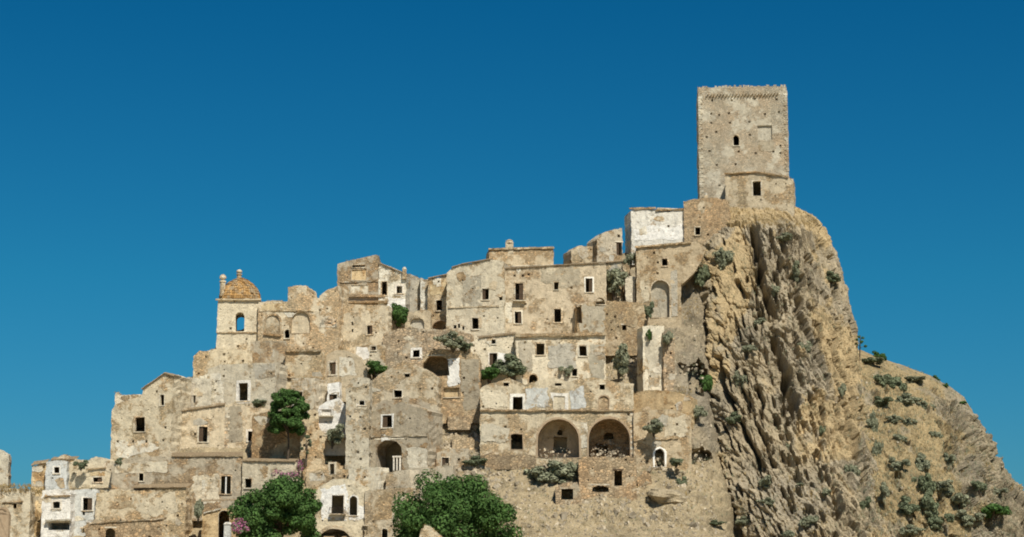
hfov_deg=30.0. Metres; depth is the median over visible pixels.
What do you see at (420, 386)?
stone house
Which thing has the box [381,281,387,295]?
window
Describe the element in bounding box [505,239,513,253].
chimney
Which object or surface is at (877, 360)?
bush
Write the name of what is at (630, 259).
bush
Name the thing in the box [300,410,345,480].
ruined wall
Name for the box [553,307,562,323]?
window
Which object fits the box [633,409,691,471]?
retaining wall
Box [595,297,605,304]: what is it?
window
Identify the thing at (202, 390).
stone house
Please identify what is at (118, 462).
bush
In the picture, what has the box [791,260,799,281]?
bush
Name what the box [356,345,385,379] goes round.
stone house
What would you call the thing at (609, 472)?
ruined wall
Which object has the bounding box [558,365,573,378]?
bush
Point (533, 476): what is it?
bush
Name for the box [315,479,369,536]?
stone house
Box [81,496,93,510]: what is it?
window
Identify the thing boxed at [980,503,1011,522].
bush
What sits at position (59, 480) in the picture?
stone house
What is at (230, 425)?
stone house
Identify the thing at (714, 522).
bush
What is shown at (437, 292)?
stone house
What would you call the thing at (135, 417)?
window
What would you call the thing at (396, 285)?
window
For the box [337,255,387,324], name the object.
stone house
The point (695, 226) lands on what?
window
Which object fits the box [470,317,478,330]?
window
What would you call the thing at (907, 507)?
bush
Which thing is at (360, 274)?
blocked window
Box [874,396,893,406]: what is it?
bush
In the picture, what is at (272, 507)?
tree
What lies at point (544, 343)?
window
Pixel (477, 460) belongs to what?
bush
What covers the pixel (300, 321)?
blocked window
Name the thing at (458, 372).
ruined house
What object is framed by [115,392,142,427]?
parapet
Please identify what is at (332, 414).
stone house
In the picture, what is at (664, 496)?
boulder
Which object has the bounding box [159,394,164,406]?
window
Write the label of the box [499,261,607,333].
stone house
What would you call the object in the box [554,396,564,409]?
blocked window
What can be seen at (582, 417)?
stone house
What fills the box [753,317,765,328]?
bush
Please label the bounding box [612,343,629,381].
bush
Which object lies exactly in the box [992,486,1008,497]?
bush
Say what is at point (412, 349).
window
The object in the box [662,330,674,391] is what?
ruined wall
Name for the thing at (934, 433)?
bush
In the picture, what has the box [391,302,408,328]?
bush
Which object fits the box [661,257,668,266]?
window
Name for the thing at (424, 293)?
ruined wall
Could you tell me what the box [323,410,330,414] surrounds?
blocked window
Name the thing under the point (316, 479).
stone house
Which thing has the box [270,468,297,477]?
bougainvillea
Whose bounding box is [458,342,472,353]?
bush
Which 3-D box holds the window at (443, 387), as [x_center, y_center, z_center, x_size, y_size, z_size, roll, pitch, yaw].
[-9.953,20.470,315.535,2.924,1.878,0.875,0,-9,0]
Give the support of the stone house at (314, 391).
on the hillside
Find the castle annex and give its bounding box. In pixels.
[724,171,795,216]
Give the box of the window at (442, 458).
[441,456,449,465]
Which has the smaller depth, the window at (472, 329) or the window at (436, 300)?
the window at (472, 329)
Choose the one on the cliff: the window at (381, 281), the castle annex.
the castle annex
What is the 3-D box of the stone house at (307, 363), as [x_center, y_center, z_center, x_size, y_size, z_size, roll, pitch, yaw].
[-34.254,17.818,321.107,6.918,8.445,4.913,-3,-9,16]
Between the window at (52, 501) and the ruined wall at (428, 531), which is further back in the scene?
the window at (52, 501)
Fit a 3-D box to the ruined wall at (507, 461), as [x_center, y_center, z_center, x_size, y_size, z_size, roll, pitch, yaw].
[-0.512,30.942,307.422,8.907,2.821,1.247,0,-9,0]
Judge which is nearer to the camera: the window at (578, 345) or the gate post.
the gate post
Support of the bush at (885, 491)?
on the hill
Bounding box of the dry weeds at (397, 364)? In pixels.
[51,86,781,526]
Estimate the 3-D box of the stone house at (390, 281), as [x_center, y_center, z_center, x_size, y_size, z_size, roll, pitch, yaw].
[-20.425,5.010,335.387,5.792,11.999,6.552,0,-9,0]
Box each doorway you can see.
[0,507,10,536]
[328,462,335,474]
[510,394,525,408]
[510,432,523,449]
[527,373,538,383]
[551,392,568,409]
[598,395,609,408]
[653,447,666,466]
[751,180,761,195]
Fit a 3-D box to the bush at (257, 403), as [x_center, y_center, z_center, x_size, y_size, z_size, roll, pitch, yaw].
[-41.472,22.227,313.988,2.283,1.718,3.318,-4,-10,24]
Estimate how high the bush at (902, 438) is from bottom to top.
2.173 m
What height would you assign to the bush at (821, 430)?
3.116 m
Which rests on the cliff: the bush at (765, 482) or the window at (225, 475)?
the bush at (765, 482)
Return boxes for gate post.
[224,522,231,536]
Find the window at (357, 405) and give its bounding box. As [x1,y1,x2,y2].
[356,400,366,407]
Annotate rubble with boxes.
[442,319,1009,536]
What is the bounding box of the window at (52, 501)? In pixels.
[51,500,61,510]
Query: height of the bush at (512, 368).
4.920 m
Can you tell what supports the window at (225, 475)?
in the stone house at (202, 473)
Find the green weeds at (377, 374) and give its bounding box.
[23,86,791,525]
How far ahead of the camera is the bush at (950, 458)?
317.32 m
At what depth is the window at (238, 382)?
315.56 m
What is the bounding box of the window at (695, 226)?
[694,226,700,235]
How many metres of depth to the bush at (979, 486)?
315.20 m
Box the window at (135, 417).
[133,416,145,432]
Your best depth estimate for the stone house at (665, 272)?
331.78 m
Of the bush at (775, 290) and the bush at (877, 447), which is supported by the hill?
the bush at (877, 447)
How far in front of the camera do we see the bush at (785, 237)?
336.26 m
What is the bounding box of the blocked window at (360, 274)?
[352,269,366,279]
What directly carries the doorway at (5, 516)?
in the stone house at (17, 513)
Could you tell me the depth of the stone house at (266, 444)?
307.04 m
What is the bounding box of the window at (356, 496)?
[348,494,358,516]
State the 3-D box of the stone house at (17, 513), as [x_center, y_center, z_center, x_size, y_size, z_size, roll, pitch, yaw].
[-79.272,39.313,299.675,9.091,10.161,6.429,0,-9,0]
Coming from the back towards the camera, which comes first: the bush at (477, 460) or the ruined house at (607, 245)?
the ruined house at (607, 245)
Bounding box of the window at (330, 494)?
[330,494,344,513]
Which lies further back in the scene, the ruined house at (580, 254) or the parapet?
the ruined house at (580, 254)
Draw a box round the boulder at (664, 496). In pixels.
[646,487,686,503]
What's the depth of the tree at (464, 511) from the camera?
277.26 m
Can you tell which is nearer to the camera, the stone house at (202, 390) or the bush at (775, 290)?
the stone house at (202, 390)
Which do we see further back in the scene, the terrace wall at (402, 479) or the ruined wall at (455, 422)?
the ruined wall at (455, 422)
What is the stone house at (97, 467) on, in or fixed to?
on the hillside
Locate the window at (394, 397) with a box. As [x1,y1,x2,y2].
[393,389,402,398]
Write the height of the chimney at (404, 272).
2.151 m
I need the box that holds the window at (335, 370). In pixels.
[327,360,337,376]
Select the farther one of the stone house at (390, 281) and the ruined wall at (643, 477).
the stone house at (390, 281)
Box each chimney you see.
[402,267,406,278]
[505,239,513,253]
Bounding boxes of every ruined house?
[421,348,481,423]
[563,246,593,263]
[587,228,622,263]
[683,197,730,244]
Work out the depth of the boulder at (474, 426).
314.68 m
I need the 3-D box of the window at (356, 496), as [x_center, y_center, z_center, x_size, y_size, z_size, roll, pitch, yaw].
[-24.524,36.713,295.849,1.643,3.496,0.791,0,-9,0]
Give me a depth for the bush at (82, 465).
302.94 m
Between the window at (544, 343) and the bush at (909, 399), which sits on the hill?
the bush at (909, 399)
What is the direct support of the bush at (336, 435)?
on the ruined wall at (317, 458)
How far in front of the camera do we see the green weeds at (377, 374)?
315.85 m
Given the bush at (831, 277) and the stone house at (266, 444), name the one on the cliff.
the bush at (831, 277)
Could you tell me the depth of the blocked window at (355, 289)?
333.06 m
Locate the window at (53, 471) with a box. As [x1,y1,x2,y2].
[52,465,60,474]
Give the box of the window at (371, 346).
[370,345,376,350]
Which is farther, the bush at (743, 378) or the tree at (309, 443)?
the bush at (743, 378)
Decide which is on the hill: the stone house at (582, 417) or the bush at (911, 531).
the bush at (911, 531)
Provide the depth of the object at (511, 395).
309.16 m
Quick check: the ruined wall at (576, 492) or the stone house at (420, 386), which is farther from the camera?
the stone house at (420, 386)
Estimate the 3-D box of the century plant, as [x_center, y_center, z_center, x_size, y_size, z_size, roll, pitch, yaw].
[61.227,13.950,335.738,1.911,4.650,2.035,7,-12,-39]
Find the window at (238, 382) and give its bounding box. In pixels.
[236,380,250,403]
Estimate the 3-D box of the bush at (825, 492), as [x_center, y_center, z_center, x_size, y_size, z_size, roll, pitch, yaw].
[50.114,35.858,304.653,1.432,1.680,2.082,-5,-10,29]
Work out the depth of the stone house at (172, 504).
297.56 m
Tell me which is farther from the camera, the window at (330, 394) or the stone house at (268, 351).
the stone house at (268, 351)
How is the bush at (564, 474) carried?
on the hillside
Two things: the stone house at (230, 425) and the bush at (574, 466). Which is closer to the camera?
the bush at (574, 466)
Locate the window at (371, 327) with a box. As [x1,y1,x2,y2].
[365,324,373,335]
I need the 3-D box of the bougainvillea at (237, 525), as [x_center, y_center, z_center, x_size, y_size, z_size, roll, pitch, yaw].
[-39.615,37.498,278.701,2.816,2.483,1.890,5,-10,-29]
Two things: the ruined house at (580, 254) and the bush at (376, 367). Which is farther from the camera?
the ruined house at (580, 254)
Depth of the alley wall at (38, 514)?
300.07 m
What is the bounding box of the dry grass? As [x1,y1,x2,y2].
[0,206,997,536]
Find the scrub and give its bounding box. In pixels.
[444,241,1018,536]
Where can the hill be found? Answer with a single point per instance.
(982, 476)
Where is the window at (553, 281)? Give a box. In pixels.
[553,281,558,290]
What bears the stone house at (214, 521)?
on the hillside
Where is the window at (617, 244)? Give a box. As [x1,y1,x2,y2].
[615,241,622,254]
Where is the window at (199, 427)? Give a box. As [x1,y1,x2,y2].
[197,425,209,442]
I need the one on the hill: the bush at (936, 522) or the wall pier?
the bush at (936, 522)
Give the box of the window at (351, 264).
[351,264,365,267]
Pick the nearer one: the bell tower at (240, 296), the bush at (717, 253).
the bell tower at (240, 296)
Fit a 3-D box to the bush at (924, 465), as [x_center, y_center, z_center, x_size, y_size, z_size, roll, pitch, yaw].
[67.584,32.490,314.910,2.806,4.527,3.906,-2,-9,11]
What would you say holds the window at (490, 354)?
in the stone house at (484, 348)
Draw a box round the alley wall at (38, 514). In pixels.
[34,493,41,535]
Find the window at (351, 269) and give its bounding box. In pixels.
[351,269,366,280]
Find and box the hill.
[858,350,1023,536]
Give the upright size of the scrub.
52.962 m
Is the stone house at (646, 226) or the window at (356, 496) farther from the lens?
the stone house at (646, 226)
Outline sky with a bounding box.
[0,0,1023,490]
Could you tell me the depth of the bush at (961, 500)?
310.33 m
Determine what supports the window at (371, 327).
in the stone house at (376, 320)
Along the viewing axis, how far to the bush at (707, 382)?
321.98 m
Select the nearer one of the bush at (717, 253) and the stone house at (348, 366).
the stone house at (348, 366)
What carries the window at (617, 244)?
in the ruined house at (607, 245)
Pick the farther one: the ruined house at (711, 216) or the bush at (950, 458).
the ruined house at (711, 216)
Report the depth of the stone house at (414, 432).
307.02 m
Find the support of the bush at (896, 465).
on the hill
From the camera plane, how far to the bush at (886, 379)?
336.81 m
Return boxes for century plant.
[855,335,866,360]
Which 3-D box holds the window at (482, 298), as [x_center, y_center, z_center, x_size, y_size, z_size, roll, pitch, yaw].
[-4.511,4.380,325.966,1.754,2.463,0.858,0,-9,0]
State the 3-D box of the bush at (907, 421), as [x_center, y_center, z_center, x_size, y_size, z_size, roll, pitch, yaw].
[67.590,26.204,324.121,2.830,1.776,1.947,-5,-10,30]
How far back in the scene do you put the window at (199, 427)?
310.97 m
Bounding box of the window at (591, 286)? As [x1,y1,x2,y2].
[584,277,593,293]
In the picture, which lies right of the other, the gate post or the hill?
the hill
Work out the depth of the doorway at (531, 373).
318.11 m
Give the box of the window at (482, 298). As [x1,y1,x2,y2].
[480,287,489,300]
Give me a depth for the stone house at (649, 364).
319.04 m
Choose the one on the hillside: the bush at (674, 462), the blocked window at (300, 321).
the bush at (674, 462)
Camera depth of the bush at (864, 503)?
305.35 m
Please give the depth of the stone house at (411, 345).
321.49 m
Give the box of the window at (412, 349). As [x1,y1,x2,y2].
[410,347,421,358]
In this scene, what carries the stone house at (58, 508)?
on the hillside
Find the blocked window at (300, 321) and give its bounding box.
[292,312,309,333]
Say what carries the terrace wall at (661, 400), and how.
on the hillside
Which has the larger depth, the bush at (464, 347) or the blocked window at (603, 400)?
the bush at (464, 347)
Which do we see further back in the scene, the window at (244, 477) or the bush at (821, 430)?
the bush at (821, 430)
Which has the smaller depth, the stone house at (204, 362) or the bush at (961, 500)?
the bush at (961, 500)
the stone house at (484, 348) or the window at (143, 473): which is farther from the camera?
the stone house at (484, 348)
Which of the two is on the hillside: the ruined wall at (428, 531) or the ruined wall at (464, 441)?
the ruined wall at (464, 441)
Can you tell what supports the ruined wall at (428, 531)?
on the ground
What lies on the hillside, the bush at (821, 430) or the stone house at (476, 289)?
the stone house at (476, 289)
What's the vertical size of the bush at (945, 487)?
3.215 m
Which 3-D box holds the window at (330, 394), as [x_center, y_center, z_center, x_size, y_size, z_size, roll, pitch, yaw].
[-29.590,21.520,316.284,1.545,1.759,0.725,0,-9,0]
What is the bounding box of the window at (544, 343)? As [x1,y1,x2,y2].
[535,342,545,355]
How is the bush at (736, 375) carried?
on the cliff
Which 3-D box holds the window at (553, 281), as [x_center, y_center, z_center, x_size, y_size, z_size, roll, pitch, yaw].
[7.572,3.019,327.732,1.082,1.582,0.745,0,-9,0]
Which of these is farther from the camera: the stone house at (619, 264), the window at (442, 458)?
the stone house at (619, 264)
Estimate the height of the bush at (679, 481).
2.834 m
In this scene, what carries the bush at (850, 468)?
on the cliff
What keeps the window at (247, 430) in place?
in the stone house at (230, 425)
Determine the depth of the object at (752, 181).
348.78 m
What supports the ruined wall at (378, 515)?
on the hillside
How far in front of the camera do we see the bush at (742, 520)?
304.41 m
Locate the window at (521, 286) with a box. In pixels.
[514,282,524,301]
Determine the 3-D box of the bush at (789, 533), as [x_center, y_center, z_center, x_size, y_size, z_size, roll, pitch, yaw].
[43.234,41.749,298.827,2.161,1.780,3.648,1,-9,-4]
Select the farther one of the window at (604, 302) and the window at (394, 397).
the window at (604, 302)
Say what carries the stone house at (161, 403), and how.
on the hillside
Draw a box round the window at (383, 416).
[381,413,393,428]
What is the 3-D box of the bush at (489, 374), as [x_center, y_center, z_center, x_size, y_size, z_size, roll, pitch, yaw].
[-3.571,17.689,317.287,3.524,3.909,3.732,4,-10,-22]
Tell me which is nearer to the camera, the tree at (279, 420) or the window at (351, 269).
the tree at (279, 420)
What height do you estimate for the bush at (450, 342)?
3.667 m
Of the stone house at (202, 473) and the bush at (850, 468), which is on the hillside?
the stone house at (202, 473)
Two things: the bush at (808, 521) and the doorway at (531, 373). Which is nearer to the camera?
the bush at (808, 521)
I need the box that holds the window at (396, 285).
[394,283,403,295]
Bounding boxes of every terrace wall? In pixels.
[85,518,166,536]
[348,467,388,489]
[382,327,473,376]
[386,466,455,488]
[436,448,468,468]
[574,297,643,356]
[633,390,696,428]
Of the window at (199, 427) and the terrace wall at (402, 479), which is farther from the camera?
the window at (199, 427)
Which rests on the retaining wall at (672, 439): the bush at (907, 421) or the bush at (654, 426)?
the bush at (654, 426)
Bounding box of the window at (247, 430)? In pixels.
[246,429,251,442]
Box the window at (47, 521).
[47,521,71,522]
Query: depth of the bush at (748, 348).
323.62 m
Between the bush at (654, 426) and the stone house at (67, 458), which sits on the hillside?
the stone house at (67, 458)
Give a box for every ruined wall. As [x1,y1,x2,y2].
[0,449,11,487]
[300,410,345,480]
[362,487,427,536]
[419,525,441,536]
[420,278,427,311]
[447,415,470,429]
[452,434,478,450]
[481,452,535,469]
[555,482,581,504]
[578,456,636,500]
[637,470,651,486]
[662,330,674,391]
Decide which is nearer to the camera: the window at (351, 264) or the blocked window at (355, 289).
the blocked window at (355, 289)
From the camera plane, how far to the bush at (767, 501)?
303.47 m
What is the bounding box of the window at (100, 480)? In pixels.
[91,476,103,483]
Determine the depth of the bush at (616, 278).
331.50 m
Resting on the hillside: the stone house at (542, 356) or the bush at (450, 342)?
the stone house at (542, 356)
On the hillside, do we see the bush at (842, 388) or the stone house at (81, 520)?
the stone house at (81, 520)
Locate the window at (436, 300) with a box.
[435,299,442,311]
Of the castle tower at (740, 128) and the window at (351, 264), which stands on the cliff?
the castle tower at (740, 128)
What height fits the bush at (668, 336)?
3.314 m
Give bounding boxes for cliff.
[698,207,890,536]
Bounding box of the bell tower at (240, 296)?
[216,269,260,350]
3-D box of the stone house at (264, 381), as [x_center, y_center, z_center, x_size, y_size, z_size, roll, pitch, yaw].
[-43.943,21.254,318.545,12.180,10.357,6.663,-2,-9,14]
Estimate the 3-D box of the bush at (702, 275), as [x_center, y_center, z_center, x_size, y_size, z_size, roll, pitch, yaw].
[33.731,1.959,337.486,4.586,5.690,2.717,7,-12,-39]
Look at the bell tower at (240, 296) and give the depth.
325.01 m
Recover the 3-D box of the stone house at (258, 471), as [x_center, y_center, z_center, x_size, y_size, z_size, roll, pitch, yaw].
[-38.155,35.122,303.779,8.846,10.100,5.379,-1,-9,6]
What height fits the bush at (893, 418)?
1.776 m
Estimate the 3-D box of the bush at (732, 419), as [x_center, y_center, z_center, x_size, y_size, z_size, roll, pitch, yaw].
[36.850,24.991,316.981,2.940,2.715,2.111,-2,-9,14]
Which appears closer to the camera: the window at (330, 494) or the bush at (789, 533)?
the window at (330, 494)
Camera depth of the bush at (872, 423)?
321.66 m
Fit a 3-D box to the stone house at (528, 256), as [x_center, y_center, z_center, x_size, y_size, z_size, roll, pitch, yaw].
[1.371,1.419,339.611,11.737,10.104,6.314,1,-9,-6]
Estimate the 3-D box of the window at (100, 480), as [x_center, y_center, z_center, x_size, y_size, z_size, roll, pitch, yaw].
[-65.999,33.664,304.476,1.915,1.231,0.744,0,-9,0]
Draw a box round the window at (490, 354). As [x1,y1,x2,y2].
[488,352,497,366]
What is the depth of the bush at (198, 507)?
294.38 m
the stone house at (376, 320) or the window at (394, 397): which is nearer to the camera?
the window at (394, 397)
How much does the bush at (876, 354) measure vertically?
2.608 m
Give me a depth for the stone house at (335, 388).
316.36 m
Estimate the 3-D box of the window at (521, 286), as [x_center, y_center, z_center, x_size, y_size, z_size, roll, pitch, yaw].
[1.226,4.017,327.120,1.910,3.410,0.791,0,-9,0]
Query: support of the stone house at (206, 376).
on the hillside
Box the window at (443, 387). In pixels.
[443,387,459,397]
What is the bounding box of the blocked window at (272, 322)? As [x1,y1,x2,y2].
[266,315,279,332]
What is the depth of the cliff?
322.93 m
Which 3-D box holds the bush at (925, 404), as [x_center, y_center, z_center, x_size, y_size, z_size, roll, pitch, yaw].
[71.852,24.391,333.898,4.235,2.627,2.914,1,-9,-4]
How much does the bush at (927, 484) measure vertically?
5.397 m
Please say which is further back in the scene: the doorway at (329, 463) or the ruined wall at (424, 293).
the ruined wall at (424, 293)
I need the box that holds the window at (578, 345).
[578,345,587,356]
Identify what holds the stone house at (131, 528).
on the hillside
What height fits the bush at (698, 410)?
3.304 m
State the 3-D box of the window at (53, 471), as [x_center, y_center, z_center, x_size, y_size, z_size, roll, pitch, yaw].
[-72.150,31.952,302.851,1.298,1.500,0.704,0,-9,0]
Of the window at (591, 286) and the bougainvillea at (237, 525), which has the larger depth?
the window at (591, 286)
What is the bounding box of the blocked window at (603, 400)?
[599,396,608,408]
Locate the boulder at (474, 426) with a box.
[471,424,479,429]
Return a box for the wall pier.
[625,276,635,301]
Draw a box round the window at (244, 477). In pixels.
[243,477,252,488]
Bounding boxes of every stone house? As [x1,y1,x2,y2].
[0,487,35,536]
[31,459,49,491]
[41,489,75,536]
[45,460,69,489]
[50,454,78,472]
[68,456,113,491]
[69,489,99,535]
[95,483,193,536]
[110,372,191,459]
[111,451,242,520]
[181,402,268,449]
[187,377,214,435]
[193,349,252,400]
[193,374,209,402]
[201,498,238,536]
[208,363,287,410]
[241,458,301,504]
[250,341,286,364]
[251,411,299,461]
[285,348,326,395]
[291,378,327,412]
[305,462,348,489]
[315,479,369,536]
[318,399,345,455]
[325,350,373,401]
[327,382,341,400]
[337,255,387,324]
[343,303,392,353]
[345,377,372,468]
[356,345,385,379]
[370,402,442,469]
[371,361,442,427]
[378,262,406,307]
[393,310,432,330]
[399,274,420,312]
[428,274,446,329]
[446,258,509,363]
[469,332,515,386]
[479,377,634,463]
[486,246,553,266]
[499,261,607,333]
[514,332,605,384]
[606,260,630,300]
[624,207,683,265]
[635,241,705,328]
[636,325,663,391]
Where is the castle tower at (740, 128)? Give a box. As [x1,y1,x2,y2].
[696,85,788,199]
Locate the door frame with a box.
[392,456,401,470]
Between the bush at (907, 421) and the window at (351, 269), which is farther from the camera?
the window at (351, 269)
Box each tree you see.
[227,475,322,536]
[266,388,310,461]
[300,435,311,465]
[390,468,524,536]
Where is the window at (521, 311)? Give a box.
[513,310,522,324]
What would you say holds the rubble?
on the hillside
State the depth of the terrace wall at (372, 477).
301.97 m
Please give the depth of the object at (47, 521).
295.86 m
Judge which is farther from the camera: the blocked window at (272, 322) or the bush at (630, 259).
the bush at (630, 259)
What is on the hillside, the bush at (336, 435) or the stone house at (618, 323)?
the stone house at (618, 323)
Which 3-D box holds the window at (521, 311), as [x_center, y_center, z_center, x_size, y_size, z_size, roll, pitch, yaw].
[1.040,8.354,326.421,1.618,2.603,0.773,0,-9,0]
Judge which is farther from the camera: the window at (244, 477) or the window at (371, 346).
the window at (371, 346)
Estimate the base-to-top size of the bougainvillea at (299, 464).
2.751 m
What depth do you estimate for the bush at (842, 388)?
323.01 m
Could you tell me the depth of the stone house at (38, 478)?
304.26 m
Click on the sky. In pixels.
(152, 152)
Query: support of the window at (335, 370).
in the stone house at (348, 366)
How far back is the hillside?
303.90 m
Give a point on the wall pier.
(630, 291)
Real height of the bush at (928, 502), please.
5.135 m
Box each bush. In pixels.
[73,460,88,470]
[115,457,121,465]
[194,498,203,523]
[252,399,266,407]
[325,423,344,448]
[365,359,387,376]
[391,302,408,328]
[433,330,466,352]
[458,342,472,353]
[462,455,487,466]
[481,364,499,383]
[494,353,527,379]
[523,460,578,483]
[527,473,536,480]
[552,461,578,476]
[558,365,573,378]
[606,268,628,300]
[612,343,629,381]
[623,253,635,268]
[642,418,663,436]
[644,301,654,320]
[645,329,651,341]
[662,331,673,349]
[669,458,683,467]
[675,476,686,483]
[694,264,710,291]
[694,405,707,420]
[699,374,712,391]
[709,520,726,526]
[712,247,733,269]
[713,251,733,257]
[725,411,741,426]
[731,370,739,380]
[735,375,747,392]
[735,516,750,525]
[742,344,757,354]
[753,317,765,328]
[756,497,774,506]
[758,475,771,488]
[771,285,779,299]
[775,232,792,243]
[780,530,794,536]
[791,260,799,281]
[797,341,812,352]
[799,515,818,528]
[819,425,825,436]
[822,488,831,497]
[826,270,841,283]
[838,383,846,399]
[844,464,860,474]
[859,496,871,509]
[861,357,884,364]
[866,411,878,431]
[872,350,886,360]
[872,440,883,455]
[873,374,907,390]
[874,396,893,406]
[880,482,889,498]
[885,414,902,423]
[888,457,910,470]
[892,434,907,442]
[896,392,922,404]
[897,495,920,520]
[898,524,925,536]
[901,418,917,425]
[904,376,926,382]
[911,473,936,496]
[915,452,930,471]
[916,400,935,408]
[920,494,939,516]
[922,510,954,530]
[928,431,943,437]
[934,479,954,495]
[943,452,956,466]
[950,493,970,510]
[955,509,985,527]
[970,480,987,494]
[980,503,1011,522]
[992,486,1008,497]
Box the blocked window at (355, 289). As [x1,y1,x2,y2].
[351,285,367,293]
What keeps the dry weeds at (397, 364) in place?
on the hillside
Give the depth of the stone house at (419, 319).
327.69 m
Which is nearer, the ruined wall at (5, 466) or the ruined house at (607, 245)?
the ruined wall at (5, 466)
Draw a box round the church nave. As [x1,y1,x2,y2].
[258,285,348,373]
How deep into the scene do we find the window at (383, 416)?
308.18 m
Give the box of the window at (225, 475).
[219,474,231,494]
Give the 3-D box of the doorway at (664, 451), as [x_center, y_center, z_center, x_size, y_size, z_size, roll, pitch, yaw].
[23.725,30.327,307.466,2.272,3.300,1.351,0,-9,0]
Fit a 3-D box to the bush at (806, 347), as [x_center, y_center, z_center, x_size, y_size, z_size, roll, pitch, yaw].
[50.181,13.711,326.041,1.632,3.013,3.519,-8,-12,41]
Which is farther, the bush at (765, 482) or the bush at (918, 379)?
the bush at (918, 379)
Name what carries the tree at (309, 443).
on the hillside
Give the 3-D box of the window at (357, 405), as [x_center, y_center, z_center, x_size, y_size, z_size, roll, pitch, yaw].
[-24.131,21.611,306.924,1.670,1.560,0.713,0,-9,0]
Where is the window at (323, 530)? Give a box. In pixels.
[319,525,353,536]
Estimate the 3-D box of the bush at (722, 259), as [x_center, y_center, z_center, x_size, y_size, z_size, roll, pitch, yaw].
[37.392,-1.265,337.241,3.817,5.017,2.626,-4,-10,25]
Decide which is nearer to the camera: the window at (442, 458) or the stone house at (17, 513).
the stone house at (17, 513)
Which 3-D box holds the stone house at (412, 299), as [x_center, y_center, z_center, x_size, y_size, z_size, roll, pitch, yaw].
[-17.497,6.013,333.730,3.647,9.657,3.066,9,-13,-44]
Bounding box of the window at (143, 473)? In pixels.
[138,472,144,481]
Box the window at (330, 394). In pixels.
[328,393,337,399]
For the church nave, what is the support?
on the hillside
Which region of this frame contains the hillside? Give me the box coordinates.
[34,229,736,536]
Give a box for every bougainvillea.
[231,517,249,533]
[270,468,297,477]
[296,460,303,474]
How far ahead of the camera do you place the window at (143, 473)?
300.30 m

